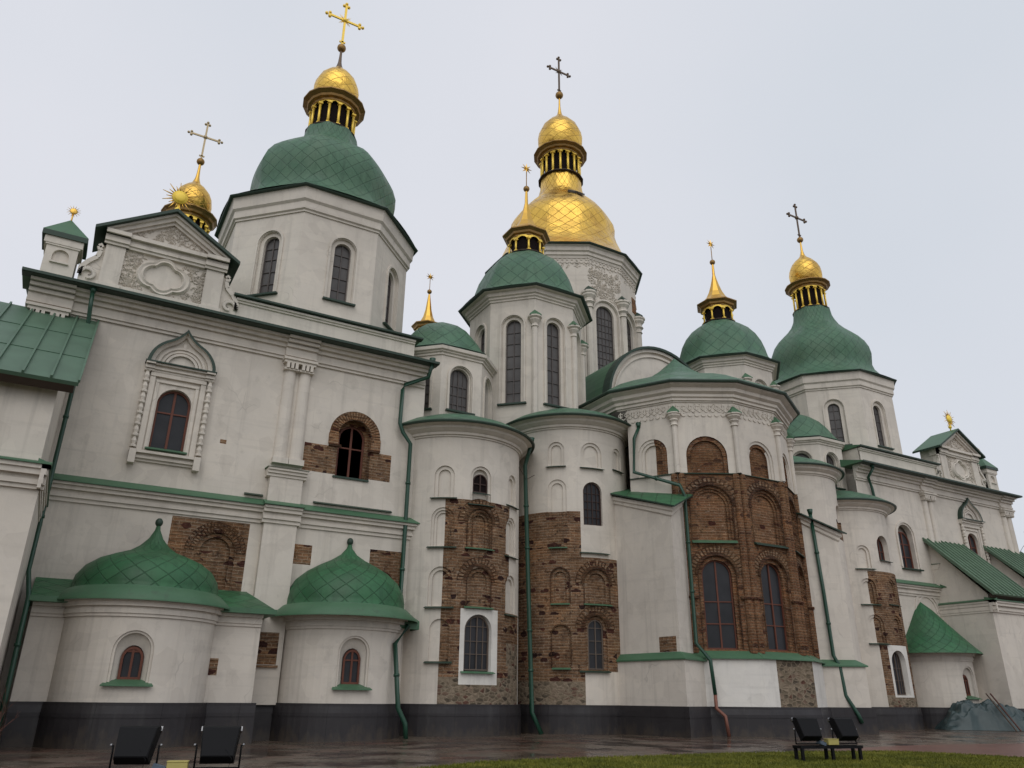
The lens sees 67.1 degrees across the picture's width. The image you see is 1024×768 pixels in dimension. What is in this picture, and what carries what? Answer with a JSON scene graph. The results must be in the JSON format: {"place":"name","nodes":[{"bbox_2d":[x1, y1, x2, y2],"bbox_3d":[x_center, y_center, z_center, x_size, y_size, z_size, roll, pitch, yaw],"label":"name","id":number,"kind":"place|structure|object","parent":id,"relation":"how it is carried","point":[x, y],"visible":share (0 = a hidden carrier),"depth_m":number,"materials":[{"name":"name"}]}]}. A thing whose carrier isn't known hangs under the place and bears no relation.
{"place":"outdoors","nodes":[
{"label":"outdoors","id":0,"kind":"place"},
{"bbox_2d":[0,729,1023,767],"bbox_3d":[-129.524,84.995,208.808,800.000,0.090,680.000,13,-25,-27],"label":"paving","id":1,"kind":"structure","parent":0,"point":[409,752],"depth_m":19.80,"materials":[{"name":"grey stone"}]},
{"bbox_2d":[0,686,17,734],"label":"bare bush","id":2,"kind":"object","parent":1,"relation":"on","point":[4,710],"visible":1,"depth_m":15.23,"materials":[{"name":"brown plant"}]},
{"bbox_2d":[108,726,244,767],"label":"floodlight stand","id":3,"kind":"object","parent":1,"relation":"on","point":[136,745],"visible":1,"depth_m":10.73,"materials":[{"name":"black metal"}]},
{"bbox_2d":[0,3,1023,748],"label":"cathedral","id":4,"kind":"structure","parent":1,"relation":"on","point":[270,469],"depth_m":28.65,"materials":[{"name":"paint"}]},
{"bbox_2d":[117,646,143,679],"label":"window","id":5,"kind":"structure","parent":4,"relation":"in","point":[131,661],"depth_m":20.13,"materials":[{"name":"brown wood"}]},
{"bbox_2d":[148,391,189,451],"bbox_3d":[-11.133,1.221,25.179,1.040,2.080,0.070,13,-25,-27],"label":"window","id":6,"kind":"structure","parent":4,"relation":"in","point":[170,422],"depth_m":25.18,"materials":[{"name":"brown glass"}]},
{"bbox_2d":[259,238,279,292],"bbox_3d":[-9.491,-4.584,30.396,0.680,2.640,0.070,-5,-23,14],"label":"window","id":7,"kind":"structure","parent":4,"relation":"in","point":[272,247],"depth_m":30.45,"materials":[{"name":"grey glass"}]},
{"bbox_2d":[330,245,349,301],"bbox_3d":[-6.885,-4.374,30.842,0.680,2.640,0.070,13,-25,-27],"label":"window","id":8,"kind":"structure","parent":4,"relation":"in","point":[338,290],"depth_m":30.87,"materials":[{"name":"grey glass"}]},
{"bbox_2d":[335,427,363,478],"bbox_3d":[-5.932,2.541,28.217,1.000,2.030,0.070,13,-25,-27],"label":"window","id":9,"kind":"structure","parent":4,"relation":"in","point":[350,445],"depth_m":28.26,"materials":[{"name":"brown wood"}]},
{"bbox_2d":[341,649,359,683],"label":"window","id":10,"kind":"structure","parent":4,"relation":"in","point":[351,659],"depth_m":23.87,"materials":[{"name":"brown wood"}]},
{"bbox_2d":[385,276,390,323],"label":"window","id":11,"kind":"structure","parent":4,"relation":"in","point":[389,281],"depth_m":33.16,"materials":[{"name":"grey glass"}]},
{"bbox_2d":[424,374,429,407],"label":"window","id":12,"kind":"structure","parent":4,"relation":"in","point":[426,400],"depth_m":31.95,"materials":[{"name":"grey glass"}]},
{"bbox_2d":[449,370,467,411],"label":"window","id":13,"kind":"structure","parent":4,"relation":"in","point":[458,380],"depth_m":32.30,"materials":[{"name":"grey glass"}]},
{"bbox_2d":[463,616,488,670],"bbox_3d":[-1.232,8.899,26.526,0.944,1.771,0.107,12,-25,-26],"label":"window","id":14,"kind":"structure","parent":4,"relation":"in","point":[476,633],"depth_m":26.51,"materials":[{"name":"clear glass"}]},
{"bbox_2d":[473,474,486,493],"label":"window","id":15,"kind":"structure","parent":4,"relation":"in","point":[479,481],"depth_m":28.58,"materials":[{"name":"black glass"}]},
{"bbox_2d":[481,331,484,352],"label":"window","id":16,"kind":"structure","parent":4,"relation":"in","point":[483,335],"depth_m":36.41,"materials":[{"name":"grey glass"}]},
{"bbox_2d":[506,321,520,402],"bbox_3d":[0.093,-0.978,34.712,0.720,4.110,0.070,-5,-23,14],"label":"window","id":17,"kind":"structure","parent":4,"relation":"in","point":[513,339],"depth_m":34.72,"materials":[{"name":"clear glass"}]},
{"bbox_2d":[547,324,559,405],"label":"window","id":18,"kind":"structure","parent":4,"relation":"in","point":[553,395],"depth_m":34.96,"materials":[{"name":"grey glass"}]},
{"bbox_2d":[583,483,601,525],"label":"window","id":19,"kind":"structure","parent":4,"relation":"in","point":[591,492],"depth_m":31.05,"materials":[{"name":"grey glass"}]},
{"bbox_2d":[587,620,603,669],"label":"window","id":20,"kind":"structure","parent":4,"relation":"in","point":[595,633],"depth_m":29.07,"materials":[{"name":"grey glass"}]},
{"bbox_2d":[596,307,613,369],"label":"window","id":21,"kind":"structure","parent":4,"relation":"in","point":[605,351],"depth_m":43.90,"materials":[{"name":"grey glass"}]},
{"bbox_2d":[627,322,630,351],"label":"window","id":22,"kind":"structure","parent":4,"relation":"in","point":[628,328],"depth_m":45.94,"materials":[{"name":"grey glass"}]},
{"bbox_2d":[702,560,737,649],"bbox_3d":[7.855,8.381,29.413,1.140,3.272,0.070,0,-22,0],"label":"window","id":23,"kind":"structure","parent":4,"relation":"in","point":[716,576],"depth_m":29.38,"materials":[{"name":"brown glass"}]},
{"bbox_2d":[761,564,787,650],"bbox_3d":[10.099,8.635,29.977,1.140,3.272,0.070,13,-25,-27],"label":"window","id":24,"kind":"structure","parent":4,"relation":"in","point":[771,586],"depth_m":29.99,"materials":[{"name":"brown glass"}]},
{"bbox_2d":[796,454,808,457],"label":"window","id":25,"kind":"structure","parent":4,"relation":"in","point":[800,455],"depth_m":43.02,"materials":[{"name":"grey glass"}]},
{"bbox_2d":[826,455,836,486],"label":"window","id":26,"kind":"structure","parent":4,"relation":"in","point":[829,460],"depth_m":43.20,"materials":[{"name":"grey glass"}]},
{"bbox_2d":[828,404,844,441],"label":"window","id":27,"kind":"structure","parent":4,"relation":"in","point":[833,410],"depth_m":46.48,"materials":[{"name":"grey glass"}]},
{"bbox_2d":[873,406,884,445],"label":"window","id":28,"kind":"structure","parent":4,"relation":"in","point":[876,414],"depth_m":46.76,"materials":[{"name":"grey glass"}]},
{"bbox_2d":[877,539,884,559],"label":"window","id":29,"kind":"structure","parent":4,"relation":"in","point":[879,545],"depth_m":39.30,"materials":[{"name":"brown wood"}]},
{"bbox_2d":[892,652,905,694],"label":"window","id":30,"kind":"structure","parent":4,"relation":"in","point":[896,663],"depth_m":36.90,"materials":[{"name":"grey glass"}]},
{"bbox_2d":[898,532,913,567],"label":"window","id":31,"kind":"structure","parent":4,"relation":"in","point":[904,542],"depth_m":42.33,"materials":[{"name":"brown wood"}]},
{"bbox_2d":[963,675,970,695],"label":"window","id":32,"kind":"structure","parent":4,"relation":"in","point":[965,679],"depth_m":38.41,"materials":[{"name":"brown wood"}]},
{"bbox_2d":[968,534,977,553],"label":"window","id":33,"kind":"structure","parent":4,"relation":"in","point":[972,544],"depth_m":45.59,"materials":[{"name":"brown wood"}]},
{"bbox_2d":[935,699,1023,730],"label":"tarpaulin","id":34,"kind":"object","parent":1,"relation":"on","point":[986,715],"visible":0.95,"depth_m":36.15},
{"bbox_2d":[985,693,1016,731],"bbox_3d":[22.552,15.127,35.600,0.972,1.631,0.072,-12,-25,28],"label":"plank","id":35,"kind":"object","parent":1,"relation":"on","point":[1001,712],"visible":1,"depth_m":35.58,"materials":[{"name":"wood"}]},
{"bbox_2d":[990,693,1021,731],"bbox_3d":[22.855,15.196,35.761,0.980,1.635,0.089,-12,-25,28],"label":"plank","id":36,"kind":"object","parent":1,"relation":"on","point":[993,697],"visible":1,"depth_m":35.74,"materials":[{"name":"wood"}]},
{"bbox_2d":[0,0,1023,552],"label":"sky","id":37,"kind":"structure","parent":0,"point":[894,129],"materials":[{"name":"white"}]},
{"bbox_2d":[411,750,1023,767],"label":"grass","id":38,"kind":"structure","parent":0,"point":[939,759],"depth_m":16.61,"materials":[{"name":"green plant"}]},
{"bbox_2d":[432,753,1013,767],"bbox_3d":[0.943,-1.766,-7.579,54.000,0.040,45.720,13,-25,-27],"label":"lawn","id":39,"kind":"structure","parent":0,"point":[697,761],"depth_m":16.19,"materials":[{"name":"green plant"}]},
{"bbox_2d":[790,717,862,760],"bbox_3d":[7.130,8.030,17.441,1.653,0.910,0.480,6,-23,-13],"label":"floodlight stand","id":40,"kind":"object","parent":39,"relation":"on","point":[809,729],"visible":0.98,"depth_m":17.39,"materials":[{"name":"black metal"}]},
{"bbox_2d":[817,743,1023,756],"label":"red path","id":41,"kind":"structure","parent":0,"point":[1008,750],"depth_m":22.04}
]}

